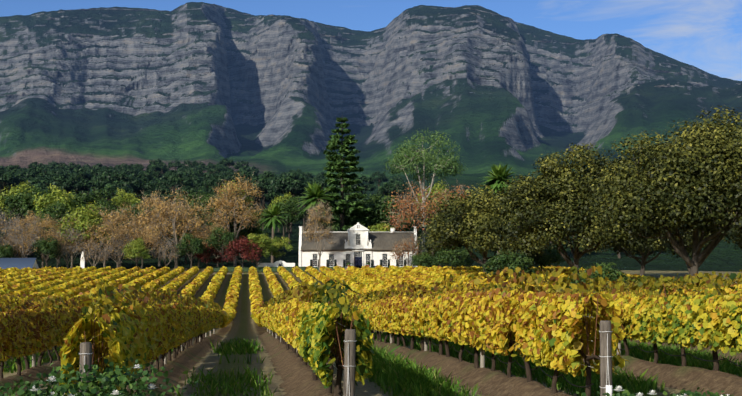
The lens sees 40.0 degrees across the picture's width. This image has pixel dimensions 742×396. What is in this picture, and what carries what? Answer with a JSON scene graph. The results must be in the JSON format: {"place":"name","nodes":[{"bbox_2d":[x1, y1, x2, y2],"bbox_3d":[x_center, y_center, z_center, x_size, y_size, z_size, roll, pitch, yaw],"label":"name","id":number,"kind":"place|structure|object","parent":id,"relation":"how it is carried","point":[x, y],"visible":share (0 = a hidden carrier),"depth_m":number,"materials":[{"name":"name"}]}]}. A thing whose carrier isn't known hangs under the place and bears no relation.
{"place":"outdoors","nodes":[
{"label":"outdoors","id":0,"kind":"place"},
{"bbox_2d":[0,2,741,395],"bbox_3d":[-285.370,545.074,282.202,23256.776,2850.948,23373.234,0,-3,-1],"label":"terrain","id":1,"kind":"structure","parent":0,"point":[484,88],"depth_m":2711.73,"materials":[{"name":"grey stone"}]},
{"bbox_2d":[0,243,15,257],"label":"tree","id":2,"kind":"object","parent":1,"relation":"on","point":[9,251],"visible":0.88,"depth_m":219.54,"materials":[{"name":"green plant"}]},
{"bbox_2d":[0,172,16,196],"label":"pine","id":3,"kind":"object","parent":1,"relation":"on","point":[8,181],"visible":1,"depth_m":394.85,"materials":[{"name":"green plant"}]},
{"bbox_2d":[0,207,30,247],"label":"tree","id":4,"kind":"object","parent":1,"relation":"on","point":[10,226],"visible":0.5,"depth_m":227.97,"materials":[{"name":"beige plant"}]},
{"bbox_2d":[0,234,32,255],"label":"tree","id":5,"kind":"object","parent":1,"relation":"on","point":[19,251],"visible":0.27,"depth_m":230.33,"materials":[{"name":"brown plant"}]},
{"bbox_2d":[0,181,33,234],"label":"belt tree","id":6,"kind":"object","parent":1,"relation":"on","point":[21,186],"visible":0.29,"depth_m":305.56,"materials":[{"name":"green plant"}]},
{"bbox_2d":[0,258,39,268],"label":"shed roof","id":7,"kind":"structure","parent":1,"relation":"on","point":[18,263],"depth_m":215.58,"materials":[{"name":"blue metal"}]},
{"bbox_2d":[0,209,47,257],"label":"tree","id":8,"kind":"object","parent":1,"relation":"on","point":[22,248],"visible":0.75,"depth_m":222.84,"materials":[{"name":"beige plant"}]},
{"bbox_2d":[1,187,48,254],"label":"belt tree","id":9,"kind":"object","parent":1,"relation":"on","point":[25,206],"visible":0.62,"depth_m":281.11,"materials":[{"name":"green plant"}]},
{"bbox_2d":[11,211,44,257],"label":"tree","id":10,"kind":"object","parent":1,"relation":"on","point":[30,216],"visible":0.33,"depth_m":246.65,"materials":[{"name":"brown plant"}]},
{"bbox_2d":[17,176,42,189],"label":"pine","id":11,"kind":"object","parent":1,"relation":"on","point":[32,182],"visible":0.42,"depth_m":390.11,"materials":[{"name":"green plant"}]},
{"bbox_2d":[22,214,62,267],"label":"tree","id":12,"kind":"object","parent":1,"relation":"on","point":[44,226],"visible":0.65,"depth_m":226.81,"materials":[{"name":"brown plant"}]},
{"bbox_2d":[30,236,61,266],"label":"tree","id":13,"kind":"object","parent":1,"relation":"on","point":[44,247],"visible":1,"depth_m":222.57,"materials":[{"name":"green plant"}]},
{"bbox_2d":[35,168,57,177],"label":"tree","id":14,"kind":"object","parent":1,"relation":"on","point":[46,174],"visible":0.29,"depth_m":449.38,"materials":[{"name":"green plant"}]},
{"bbox_2d":[32,179,62,192],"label":"pine","id":15,"kind":"object","parent":1,"relation":"on","point":[45,184],"visible":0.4,"depth_m":369.23,"materials":[{"name":"green plant"}]},
{"bbox_2d":[33,183,83,258],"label":"belt tree","id":16,"kind":"object","parent":1,"relation":"on","point":[65,199],"visible":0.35,"depth_m":277.43,"materials":[{"name":"green plant"}]},
{"bbox_2d":[37,200,80,262],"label":"belt tree","id":17,"kind":"object","parent":1,"relation":"on","point":[52,213],"visible":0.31,"depth_m":263.69,"materials":[{"name":"green plant"}]},
{"bbox_2d":[41,229,77,267],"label":"tree","id":18,"kind":"object","parent":1,"relation":"on","point":[57,259],"visible":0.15,"depth_m":237.39,"materials":[{"name":"brown plant"}]},
{"bbox_2d":[47,173,74,191],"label":"pine","id":19,"kind":"object","parent":1,"relation":"on","point":[63,184],"visible":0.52,"depth_m":392.44,"materials":[{"name":"green plant"}]},
{"bbox_2d":[45,220,87,267],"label":"tree","id":20,"kind":"object","parent":1,"relation":"on","point":[74,250],"visible":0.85,"depth_m":229.09,"materials":[{"name":"beige plant"}]},
{"bbox_2d":[65,168,89,181],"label":"tree","id":21,"kind":"object","parent":1,"relation":"on","point":[82,173],"visible":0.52,"depth_m":445.82,"materials":[{"name":"green plant"}]},
{"bbox_2d":[65,175,91,193],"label":"pine","id":22,"kind":"object","parent":1,"relation":"on","point":[83,185],"visible":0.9,"depth_m":394.10,"materials":[{"name":"green plant"}]},
{"bbox_2d":[57,201,116,267],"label":"tree","id":23,"kind":"object","parent":1,"relation":"on","point":[82,217],"visible":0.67,"depth_m":234.40,"materials":[{"name":"green plant"}]},
{"bbox_2d":[69,186,119,248],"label":"belt tree","id":24,"kind":"object","parent":1,"relation":"on","point":[86,198],"visible":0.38,"depth_m":299.54,"materials":[{"name":"green plant"}]},
{"bbox_2d":[80,240,111,265],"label":"tree","id":25,"kind":"object","parent":1,"relation":"on","point":[86,256],"visible":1,"depth_m":226.36,"materials":[{"name":"beige plant"}]},
{"bbox_2d":[74,215,134,266],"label":"tree","id":26,"kind":"object","parent":1,"relation":"on","point":[105,228],"visible":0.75,"depth_m":232.01,"materials":[{"name":"brown plant"}]},
{"bbox_2d":[94,201,123,256],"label":"belt tree","id":27,"kind":"object","parent":1,"relation":"on","point":[103,206],"visible":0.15,"depth_m":278.27,"materials":[{"name":"green plant"}]},
{"bbox_2d":[95,170,129,196],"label":"pine","id":28,"kind":"object","parent":1,"relation":"on","point":[104,181],"visible":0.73,"depth_m":390.73,"materials":[{"name":"green plant"}]},
{"bbox_2d":[102,180,134,196],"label":"pine","id":29,"kind":"object","parent":1,"relation":"on","point":[115,184],"visible":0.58,"depth_m":381.34,"materials":[{"name":"green plant"}]},
{"bbox_2d":[103,231,135,266],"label":"tree","id":30,"kind":"object","parent":1,"relation":"on","point":[110,251],"visible":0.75,"depth_m":230.46,"materials":[{"name":"beige plant"}]},
{"bbox_2d":[111,188,141,214],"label":"belt tree","id":31,"kind":"object","parent":1,"relation":"on","point":[127,200],"visible":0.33,"depth_m":310.43,"materials":[{"name":"green plant"}]},
{"bbox_2d":[98,201,156,266],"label":"tree","id":32,"kind":"object","parent":1,"relation":"on","point":[118,216],"visible":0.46,"depth_m":251.58,"materials":[{"name":"brown plant"}]},
{"bbox_2d":[108,200,156,259],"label":"belt tree","id":33,"kind":"object","parent":1,"relation":"on","point":[135,210],"visible":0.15,"depth_m":276.52,"materials":[{"name":"green plant"}]},
{"bbox_2d":[121,175,147,198],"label":"pine","id":34,"kind":"object","parent":1,"relation":"on","point":[137,184],"visible":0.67,"depth_m":404.40,"materials":[{"name":"green plant"}]},
{"bbox_2d":[121,238,152,265],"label":"tree","id":35,"kind":"object","parent":1,"relation":"on","point":[139,245],"visible":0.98,"depth_m":228.13,"materials":[{"name":"green plant"}]},
{"bbox_2d":[115,217,164,268],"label":"tree","id":36,"kind":"object","parent":1,"relation":"on","point":[150,236],"visible":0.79,"depth_m":238.53,"materials":[{"name":"brown plant"}]},
{"bbox_2d":[138,190,163,201],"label":"tree","id":37,"kind":"object","parent":1,"relation":"on","point":[147,193],"visible":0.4,"depth_m":374.79,"materials":[{"name":"green plant"}]},
{"bbox_2d":[150,162,168,171],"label":"tree","id":38,"kind":"object","parent":1,"relation":"on","point":[163,166],"visible":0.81,"depth_m":665.77,"materials":[{"name":"green plant"}]},
{"bbox_2d":[145,180,174,193],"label":"pine","id":39,"kind":"object","parent":1,"relation":"on","point":[154,187],"visible":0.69,"depth_m":400.27,"materials":[{"name":"green plant"}]},
{"bbox_2d":[135,190,186,265],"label":"tree","id":40,"kind":"object","parent":1,"relation":"on","point":[164,226],"visible":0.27,"depth_m":261.05,"materials":[{"name":"brown plant"}]},
{"bbox_2d":[148,234,179,266],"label":"tree","id":41,"kind":"object","parent":1,"relation":"on","point":[171,256],"visible":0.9,"depth_m":233.54,"materials":[{"name":"beige plant"}]},
{"bbox_2d":[134,185,215,268],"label":"tree","id":42,"kind":"object","parent":1,"relation":"on","point":[165,207],"visible":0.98,"depth_m":245.80,"materials":[{"name":"brown plant"}]},
{"bbox_2d":[162,171,193,189],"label":"pine","id":43,"kind":"object","parent":1,"relation":"on","point":[178,179],"visible":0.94,"depth_m":422.65,"materials":[{"name":"green plant"}]},
{"bbox_2d":[167,221,204,262],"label":"belt tree","id":44,"kind":"object","parent":1,"relation":"on","point":[181,232],"visible":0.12,"depth_m":268.04,"materials":[{"name":"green plant"}]},
{"bbox_2d":[177,186,198,204],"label":"pine","id":45,"kind":"object","parent":1,"relation":"on","point":[187,189],"visible":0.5,"depth_m":387.53,"materials":[{"name":"green plant"}]},
{"bbox_2d":[172,190,207,205],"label":"belt tree","id":46,"kind":"object","parent":1,"relation":"on","point":[192,196],"visible":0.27,"depth_m":331.98,"materials":[{"name":"green plant"}]},
{"bbox_2d":[181,159,199,168],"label":"tree","id":47,"kind":"object","parent":1,"relation":"on","point":[188,162],"visible":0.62,"depth_m":706.79,"materials":[{"name":"green plant"}]},
{"bbox_2d":[175,232,207,267],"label":"tree","id":48,"kind":"object","parent":1,"relation":"on","point":[196,245],"visible":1,"depth_m":232.75,"materials":[{"name":"green plant"}]},
{"bbox_2d":[192,243,224,266],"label":"red tree","id":49,"kind":"object","parent":1,"relation":"on","point":[206,257],"visible":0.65,"depth_m":238.97,"materials":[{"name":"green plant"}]},
{"bbox_2d":[201,176,227,192],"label":"pine","id":50,"kind":"object","parent":1,"relation":"on","point":[208,185],"visible":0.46,"depth_m":390.45,"materials":[{"name":"green plant"}]},
{"bbox_2d":[203,222,229,266],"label":"tree","id":51,"kind":"object","parent":1,"relation":"on","point":[211,229],"visible":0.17,"depth_m":245.89,"materials":[{"name":"plant"}]},
{"bbox_2d":[203,227,238,265],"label":"tree","id":52,"kind":"object","parent":1,"relation":"on","point":[226,237],"visible":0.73,"depth_m":237.53,"materials":[{"name":"green plant"}]},
{"bbox_2d":[192,191,252,259],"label":"belt tree","id":53,"kind":"object","parent":1,"relation":"on","point":[208,217],"visible":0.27,"depth_m":276.16,"materials":[{"name":"brown plant"}]},
{"bbox_2d":[200,171,264,265],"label":"tree","id":54,"kind":"object","parent":1,"relation":"on","point":[236,201],"visible":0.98,"depth_m":261.64,"materials":[{"name":"brown plant"}]},
{"bbox_2d":[219,180,255,208],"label":"belt tree","id":55,"kind":"object","parent":1,"relation":"on","point":[247,197],"visible":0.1,"depth_m":355.66,"materials":[{"name":"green plant"}]},
{"bbox_2d":[222,235,262,272],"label":"red tree","id":56,"kind":"object","parent":1,"relation":"on","point":[238,244],"visible":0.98,"depth_m":233.83,"materials":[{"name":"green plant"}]},
{"bbox_2d":[225,215,259,256],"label":"belt tree","id":57,"kind":"object","parent":1,"relation":"on","point":[252,229],"visible":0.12,"depth_m":289.12,"materials":[{"name":"green plant"}]},
{"bbox_2d":[232,169,254,182],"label":"tree","id":58,"kind":"object","parent":1,"relation":"on","point":[247,175],"visible":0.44,"depth_m":457.73,"materials":[{"name":"green plant"}]},
{"bbox_2d":[236,210,268,239],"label":"belt tree","id":59,"kind":"object","parent":1,"relation":"on","point":[259,231],"visible":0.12,"depth_m":294.97,"materials":[{"name":"green plant"}]},
{"bbox_2d":[244,233,272,266],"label":"tree","id":60,"kind":"object","parent":1,"relation":"on","point":[263,238],"visible":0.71,"depth_m":237.47,"materials":[{"name":"green plant"}]},
{"bbox_2d":[251,178,274,229],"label":"pine","id":61,"kind":"object","parent":1,"relation":"on","point":[264,185],"visible":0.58,"depth_m":395.09,"materials":[{"name":"green plant"}]},
{"bbox_2d":[252,171,278,208],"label":"pine","id":62,"kind":"object","parent":1,"relation":"on","point":[262,176],"visible":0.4,"depth_m":454.10,"materials":[{"name":"green plant"}]},
{"bbox_2d":[254,204,289,262],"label":"palm","id":63,"kind":"object","parent":1,"relation":"on","point":[275,215],"visible":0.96,"depth_m":259.36,"materials":[{"name":"green plant"}]},
{"bbox_2d":[266,237,292,260],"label":"tree","id":64,"kind":"object","parent":1,"relation":"on","point":[278,242],"visible":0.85,"depth_m":245.44,"materials":[{"name":"green plant"}]},
{"bbox_2d":[267,192,295,238],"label":"belt tree","id":65,"kind":"object","parent":1,"relation":"on","point":[285,196],"visible":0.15,"depth_m":348.73,"materials":[{"name":"green plant"}]},
{"bbox_2d":[269,184,300,232],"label":"pine","id":66,"kind":"object","parent":1,"relation":"on","point":[280,191],"visible":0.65,"depth_m":382.16,"materials":[{"name":"green plant"}]},
{"bbox_2d":[268,195,307,243],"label":"belt tree","id":67,"kind":"object","parent":1,"relation":"on","point":[289,209],"visible":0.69,"depth_m":329.80,"materials":[{"name":"green plant"}]},
{"bbox_2d":[270,172,305,232],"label":"pine","id":68,"kind":"object","parent":1,"relation":"on","point":[297,183],"visible":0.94,"depth_m":380.24,"materials":[{"name":"green plant"}]},
{"bbox_2d":[292,180,312,230],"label":"pine","id":69,"kind":"object","parent":1,"relation":"on","point":[310,181],"visible":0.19,"depth_m":385.20,"materials":[{"name":"green plant"}]},
{"bbox_2d":[212,266,414,271],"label":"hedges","id":70,"kind":"object","parent":1,"relation":"on","point":[244,269],"visible":0.44,"depth_m":234.35,"materials":[{"name":"green plant"}]},
{"bbox_2d":[295,181,336,228],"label":"palm","id":71,"kind":"object","parent":1,"relation":"on","point":[315,193],"visible":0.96,"depth_m":265.90,"materials":[{"name":"green plant"}]},
{"bbox_2d":[299,200,338,271],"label":"tree","id":72,"kind":"object","parent":1,"relation":"on","point":[311,231],"visible":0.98,"depth_m":234.60,"materials":[{"name":"beige plant"}]},
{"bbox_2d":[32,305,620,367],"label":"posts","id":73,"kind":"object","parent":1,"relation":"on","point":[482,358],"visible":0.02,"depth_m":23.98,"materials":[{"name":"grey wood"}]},
{"bbox_2d":[258,222,417,267],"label":"house walls","id":74,"kind":"structure","parent":1,"relation":"on","point":[305,257],"depth_m":244.00,"materials":[{"name":"white paint"}]},
{"bbox_2d":[301,232,414,250],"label":"house roof","id":75,"kind":"structure","parent":74,"relation":"on","point":[382,241],"depth_m":245.60,"materials":[{"name":"grey"}]},
{"bbox_2d":[310,260,405,266],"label":"window shutters","id":76,"kind":"object","parent":74,"relation":"attached to","point":[335,263],"visible":0.71,"depth_m":243.89,"materials":[{"name":"wood"}]},
{"bbox_2d":[313,234,403,266],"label":"windows","id":77,"kind":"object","parent":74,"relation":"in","point":[331,258],"visible":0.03,"depth_m":244.17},
{"bbox_2d":[319,117,372,231],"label":"norfolk pine","id":78,"kind":"object","parent":1,"relation":"on","point":[338,163],"visible":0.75,"depth_m":269.75,"materials":[{"name":"green plant"}]},
{"bbox_2d":[79,320,612,395],"bbox_3d":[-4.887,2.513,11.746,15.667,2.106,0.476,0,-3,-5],"label":"wooden posts","id":79,"kind":"object","parent":1,"relation":"on","point":[350,338],"visible":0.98,"depth_m":12.30,"materials":[{"name":"grey wood"}]},
{"bbox_2d":[0,265,703,327],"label":"vine rows","id":80,"kind":"object","parent":1,"relation":"on","point":[367,277],"visible":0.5,"depth_m":170.45,"materials":[{"name":"yellow plant"}]},
{"bbox_2d":[336,198,387,228],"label":"belt tree","id":81,"kind":"object","parent":1,"relation":"on","point":[351,217],"visible":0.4,"depth_m":273.71,"materials":[{"name":"green plant"}]},
{"bbox_2d":[352,175,375,193],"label":"pine","id":82,"kind":"object","parent":1,"relation":"on","point":[370,187],"visible":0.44,"depth_m":472.58,"materials":[{"name":"green plant"}]},
{"bbox_2d":[0,323,735,395],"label":"vine trunks","id":83,"kind":"object","parent":1,"relation":"on","point":[338,386],"visible":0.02,"depth_m":19.15,"materials":[{"name":"brown wood"}]},
{"bbox_2d":[0,283,726,376],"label":"vine canes","id":84,"kind":"object","parent":83,"relation":"attached to","point":[339,352],"visible":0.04,"depth_m":13.24,"materials":[{"name":"plant"}]},
{"bbox_2d":[0,265,741,394],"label":"vine leaves","id":85,"kind":"object","parent":1,"relation":"on","point":[147,331],"visible":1,"depth_m":16.75,"materials":[{"name":"yellow plant"}]},
{"bbox_2d":[0,330,741,395],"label":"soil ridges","id":86,"kind":"object","parent":1,"relation":"on","point":[293,371],"visible":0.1,"depth_m":19.13,"materials":[{"name":"brown soil"}]},
{"bbox_2d":[0,359,733,395],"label":"rose","id":87,"kind":"object","parent":86,"relation":"on","point":[103,378],"depth_m":11.37,"materials":[{"name":"plant"}]},
{"bbox_2d":[0,332,741,395],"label":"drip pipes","id":88,"kind":"object","parent":86,"relation":"on","point":[472,354],"visible":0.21,"depth_m":17.80,"materials":[{"name":"black plastic"}]},
{"bbox_2d":[371,171,388,190],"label":"pine","id":89,"kind":"object","parent":1,"relation":"on","point":[382,177],"visible":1,"depth_m":700.50,"materials":[{"name":"green plant"}]},
{"bbox_2d":[368,223,395,231],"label":"tree","id":90,"kind":"object","parent":1,"relation":"on","point":[380,228],"visible":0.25,"depth_m":260.55,"materials":[{"name":"green plant"}]},
{"bbox_2d":[376,182,402,205],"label":"pine","id":91,"kind":"object","parent":1,"relation":"on","point":[389,187],"visible":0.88,"depth_m":423.90,"materials":[{"name":"green plant"}]},
{"bbox_2d":[366,193,423,237],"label":"belt tree","id":92,"kind":"object","parent":1,"relation":"on","point":[385,204],"visible":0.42,"depth_m":274.39,"materials":[{"name":"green plant"}]},
{"bbox_2d":[389,228,422,265],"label":"tree","id":93,"kind":"object","parent":1,"relation":"on","point":[397,250],"visible":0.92,"depth_m":237.47,"materials":[{"name":"beige plant"}]},
{"bbox_2d":[380,129,467,251],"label":"eucalyptus","id":94,"kind":"object","parent":1,"relation":"on","point":[443,165],"visible":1,"depth_m":298.57,"materials":[{"name":"green plant"}]},
{"bbox_2d":[411,252,438,266],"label":"shrub","id":95,"kind":"object","parent":1,"relation":"on","point":[421,259],"visible":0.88,"depth_m":229.41,"materials":[{"name":"green plant"}]},
{"bbox_2d":[381,176,471,266],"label":"tree","id":96,"kind":"object","parent":1,"relation":"on","point":[409,206],"visible":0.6,"depth_m":234.75,"materials":[{"name":"brown plant"}]},
{"bbox_2d":[412,180,450,214],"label":"belt tree","id":97,"kind":"object","parent":1,"relation":"on","point":[437,185],"visible":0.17,"depth_m":351.15,"materials":[{"name":"green plant"}]},
{"bbox_2d":[429,243,473,269],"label":"shrub","id":98,"kind":"object","parent":1,"relation":"on","point":[447,257],"visible":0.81,"depth_m":211.07,"materials":[{"name":"green plant"}]},
{"bbox_2d":[416,185,553,272],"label":"oak","id":99,"kind":"object","parent":1,"relation":"on","point":[477,218],"visible":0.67,"depth_m":187.94,"materials":[{"name":"green plant"}]},
{"bbox_2d":[475,163,522,254],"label":"palm","id":100,"kind":"object","parent":1,"relation":"on","point":[498,177],"visible":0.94,"depth_m":268.75,"materials":[{"name":"green plant"}]},
{"bbox_2d":[482,249,535,280],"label":"shrub","id":101,"kind":"object","parent":1,"relation":"on","point":[498,262],"visible":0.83,"depth_m":166.91,"materials":[{"name":"green plant"}]},
{"bbox_2d":[514,242,565,270],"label":"shrub","id":102,"kind":"object","parent":1,"relation":"on","point":[554,256],"visible":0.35,"depth_m":199.10,"materials":[{"name":"green plant"}]},
{"bbox_2d":[493,143,654,283],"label":"oak","id":103,"kind":"object","parent":1,"relation":"on","point":[539,206],"visible":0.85,"depth_m":144.62,"materials":[{"name":"green plant"}]},
{"bbox_2d":[568,262,636,292],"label":"shrub","id":104,"kind":"object","parent":1,"relation":"on","point":[611,273],"visible":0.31,"depth_m":125.31,"materials":[{"name":"green plant"}]},
{"bbox_2d":[580,226,699,275],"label":"oak","id":105,"kind":"object","parent":1,"relation":"on","point":[643,262],"visible":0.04,"depth_m":207.03,"materials":[{"name":"green plant"}]},
{"bbox_2d":[585,105,741,275],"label":"oak","id":106,"kind":"object","parent":1,"relation":"on","point":[668,187],"visible":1,"depth_m":111.58,"materials":[{"name":"green plant"}]},
{"bbox_2d":[675,144,741,248],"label":"oak","id":107,"kind":"object","parent":1,"relation":"on","point":[729,237],"visible":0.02,"depth_m":148.98,"materials":[{"name":"green plant"}]},
{"bbox_2d":[0,332,741,395],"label":"grass","id":108,"kind":"structure","parent":0,"point":[398,372],"depth_m":19.44,"materials":[{"name":"green plant"}]},
{"bbox_2d":[0,0,741,80],"label":"sky","id":109,"kind":"structure","parent":0,"point":[706,35],"materials":[{"name":"blue"}]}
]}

